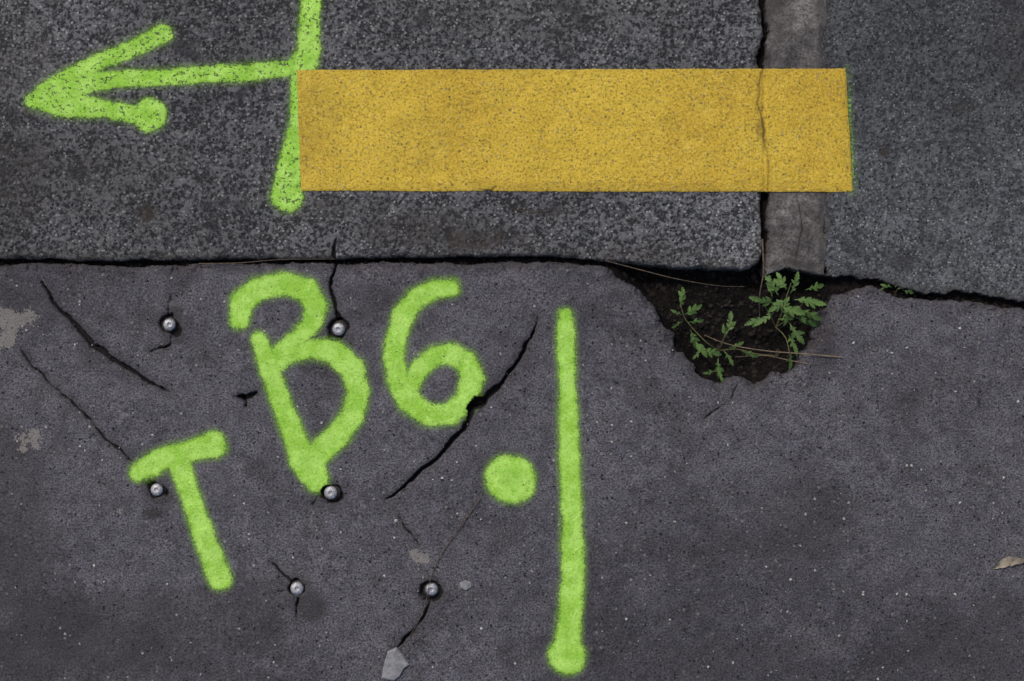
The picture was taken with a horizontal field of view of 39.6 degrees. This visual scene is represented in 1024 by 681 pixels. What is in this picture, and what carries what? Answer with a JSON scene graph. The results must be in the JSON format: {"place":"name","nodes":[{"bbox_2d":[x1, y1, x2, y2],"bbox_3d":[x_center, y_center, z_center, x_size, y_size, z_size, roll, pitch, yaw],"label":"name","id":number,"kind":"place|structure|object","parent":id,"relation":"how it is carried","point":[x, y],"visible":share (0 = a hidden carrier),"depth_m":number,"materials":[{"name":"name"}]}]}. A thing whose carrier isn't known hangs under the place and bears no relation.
{"place":"outdoors","nodes":[
{"label":"outdoors","id":0,"kind":"place"},
{"bbox_2d":[0,261,1023,680],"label":"pavement","id":1,"kind":"structure","parent":0,"point":[102,575],"depth_m":1.78,"materials":[{"name":"grey asphalt"}]},
{"bbox_2d":[151,483,165,496],"bbox_3d":[-0.445,0.189,1.796,0.020,0.032,0.020,-13,85,0],"label":"bolt","id":2,"kind":"object","parent":1,"relation":"on","point":[157,490],"visible":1,"depth_m":1.78,"materials":[{"name":"metal"}]},
{"bbox_2d":[162,317,176,331],"bbox_3d":[-0.431,-0.020,1.796,0.020,0.032,0.020,-44,92,-4],"label":"bolt","id":3,"kind":"object","parent":1,"relation":"on","point":[169,323],"visible":1,"depth_m":1.78,"materials":[{"name":"metal"}]},
{"bbox_2d":[129,430,232,589],"bbox_3d":[-0.377,0.203,1.782,0.149,0.003,0.220,-36,90,0],"label":"green letter marking","id":4,"kind":"object","parent":1,"relation":"on","point":[182,456],"visible":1,"depth_m":1.78,"materials":[{"name":"green paint"}]},
{"bbox_2d":[290,580,304,594],"bbox_3d":[-0.269,0.312,1.797,0.021,0.032,0.021,-43,89,-4],"label":"bolt","id":5,"kind":"object","parent":1,"relation":"on","point":[297,587],"visible":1,"depth_m":1.78,"materials":[{"name":"metal"}]},
{"bbox_2d":[229,271,369,491],"bbox_3d":[-0.253,0.042,1.781,0.159,0.003,0.303,-23,90,0],"label":"green letter marking","id":6,"kind":"object","parent":1,"relation":"on","point":[307,461],"visible":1,"depth_m":1.78,"materials":[{"name":"green paint"}]},
{"bbox_2d":[324,485,340,500],"bbox_3d":[-0.226,0.191,1.796,0.022,0.032,0.021,-31,89,5],"label":"bolt","id":7,"kind":"object","parent":1,"relation":"on","point":[332,492],"visible":1,"depth_m":1.78,"materials":[{"name":"metal"}]},
{"bbox_2d":[331,320,347,336],"bbox_3d":[-0.216,-0.015,1.796,0.021,0.032,0.021,-36,90,5],"label":"bolt","id":8,"kind":"object","parent":1,"relation":"on","point":[339,328],"visible":1,"depth_m":1.78,"materials":[{"name":"metal"}]},
{"bbox_2d":[0,0,762,271],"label":"kerb stone","id":9,"kind":"object","parent":1,"relation":"on","point":[156,195],"visible":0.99,"depth_m":1.78,"materials":[{"name":"stone"}]},
{"bbox_2d":[24,24,313,132],"bbox_3d":[-0.426,-0.329,1.780,0.390,0.004,0.158,0,90,0],"label":"green arrow marking","id":10,"kind":"object","parent":9,"relation":"on","point":[146,108],"visible":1,"depth_m":1.78,"materials":[{"name":"paint"}]},
{"bbox_2d":[271,0,321,212],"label":"green line marking","id":11,"kind":"object","parent":9,"relation":"on","point":[308,63],"visible":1,"depth_m":1.78,"materials":[{"name":"paint"}]},
{"bbox_2d":[297,68,852,191],"bbox_3d":[0.079,-0.263,1.780,0.703,0.005,0.162,0,90,0],"label":"yellow line marking","id":12,"kind":"object","parent":9,"relation":"on","point":[677,130],"visible":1,"depth_m":1.78,"materials":[{"name":"paint"}]},
{"bbox_2d":[381,647,408,680],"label":"stone chip","id":13,"kind":"object","parent":1,"relation":"on","point":[396,663],"visible":1,"depth_m":1.78,"materials":[{"name":"grey stone"}]},
{"bbox_2d":[424,582,439,596],"bbox_3d":[-0.101,0.313,1.797,0.021,0.032,0.020,34,87,-1],"label":"bolt","id":14,"kind":"object","parent":1,"relation":"on","point":[434,590],"visible":0.99,"depth_m":1.78,"materials":[{"name":"metal"}]},
{"bbox_2d":[383,279,484,426],"bbox_3d":[-0.098,0.015,1.781,0.150,0.003,0.210,0,90,0],"label":"green number six marking","id":15,"kind":"object","parent":1,"relation":"on","point":[410,400],"visible":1,"depth_m":1.78,"materials":[{"name":"green paint"}]},
{"bbox_2d":[399,498,480,647],"bbox_3d":[-0.093,0.290,1.779,0.013,0.002,0.214,27,90,0],"label":"crack","id":16,"kind":"object","parent":1,"relation":"on","point":[437,561],"visible":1,"depth_m":1.78,"materials":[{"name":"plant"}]},
{"bbox_2d":[460,580,471,589],"bbox_3d":[-0.058,0.306,1.782,0.015,0.005,0.013,0,90,0],"label":"stone chip","id":17,"kind":"object","parent":1,"relation":"on","point":[465,584],"visible":1,"depth_m":1.78,"materials":[{"name":"grey stone"}]},
{"bbox_2d":[485,454,535,503],"bbox_3d":[-0.002,0.174,1.781,0.086,0.002,0.082,0,90,0],"label":"green dot marking","id":18,"kind":"object","parent":1,"relation":"on","point":[509,477],"visible":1,"depth_m":1.78,"materials":[{"name":"green paint"}]},
{"bbox_2d":[0,5,1023,680],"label":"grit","id":19,"kind":"object","parent":1,"relation":"on","point":[534,403],"visible":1,"depth_m":1.78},
{"bbox_2d":[548,308,585,674],"bbox_3d":[0.069,0.190,1.781,0.070,0.003,0.482,0,90,0],"label":"green line marking","id":20,"kind":"object","parent":1,"relation":"on","point":[565,657],"visible":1,"depth_m":1.78,"materials":[{"name":"green paint"}]},
{"bbox_2d":[991,556,1023,568],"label":"dry leaf","id":21,"kind":"object","parent":1,"relation":"on","point":[1007,561],"visible":1,"depth_m":1.78,"materials":[{"name":"beige plant"}]},
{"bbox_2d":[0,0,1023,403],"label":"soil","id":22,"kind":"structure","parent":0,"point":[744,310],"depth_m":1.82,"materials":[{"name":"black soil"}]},
{"bbox_2d":[199,259,311,263],"bbox_3d":[-0.306,-0.099,1.779,0.170,0.002,0.007,0,90,0],"label":"dry grass stalk","id":23,"kind":"object","parent":22,"relation":"on","point":[254,261],"visible":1,"depth_m":1.78,"materials":[{"name":"plant"}]},
{"bbox_2d":[605,260,744,286],"bbox_3d":[0.204,-0.081,1.786,0.180,0.015,0.007,10,90,0],"label":"dry grass stalk","id":24,"kind":"object","parent":22,"relation":"on","point":[670,277],"visible":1,"depth_m":1.78,"materials":[{"name":"plant"}]},
{"bbox_2d":[671,287,777,381],"bbox_3d":[0.253,-0.003,1.796,0.147,0.037,0.082,44,90,0],"label":"weed plant","id":25,"kind":"object","parent":22,"relation":"on","point":[701,348],"visible":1,"depth_m":1.79,"materials":[{"name":"green plant"}]},
{"bbox_2d":[759,239,764,316],"bbox_3d":[0.314,-0.077,1.794,0.005,0.027,0.100,0,90,0],"label":"dry grass stalk","id":26,"kind":"object","parent":22,"relation":"on","point":[762,243],"visible":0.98,"depth_m":1.78,"materials":[{"name":"plant"}]},
{"bbox_2d":[739,355,806,363],"bbox_3d":[0.326,0.022,1.792,0.086,0.027,0.006,6,90,0],"label":"dry grass stalk","id":27,"kind":"object","parent":22,"relation":"on","point":[777,357],"visible":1,"depth_m":1.79,"materials":[{"name":"plant"}]},
{"bbox_2d":[705,335,841,357],"bbox_3d":[0.327,0.011,1.790,0.172,0.024,0.009,9,90,0],"label":"dry grass stalk","id":28,"kind":"object","parent":22,"relation":"on","point":[782,352],"visible":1,"depth_m":1.78,"materials":[{"name":"plant"}]},
{"bbox_2d":[745,271,825,369],"bbox_3d":[0.341,-0.036,1.790,0.096,0.048,0.114,35,90,0],"label":"weed plant","id":29,"kind":"object","parent":22,"relation":"on","point":[789,310],"visible":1,"depth_m":1.78,"materials":[{"name":"green plant"}]},
{"bbox_2d":[758,0,827,276],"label":"mortar joint","id":30,"kind":"object","parent":22,"relation":"on","point":[794,225],"visible":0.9,"depth_m":1.78,"materials":[{"name":"grey concrete"}]},
{"bbox_2d":[880,282,913,293],"bbox_3d":[0.484,-0.067,1.787,0.044,0.014,0.016,13,90,0],"label":"weed plant","id":31,"kind":"object","parent":22,"relation":"on","point":[906,291],"visible":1,"depth_m":1.78,"materials":[{"name":"green plant"}]},
{"label":"road","id":32,"kind":"structure","parent":0,"visible":0},
{"bbox_2d":[820,0,1023,301],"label":"kerb stone","id":33,"kind":"object","parent":32,"relation":"on","point":[965,96],"visible":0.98,"depth_m":1.78,"materials":[{"name":"stone"}]}
]}

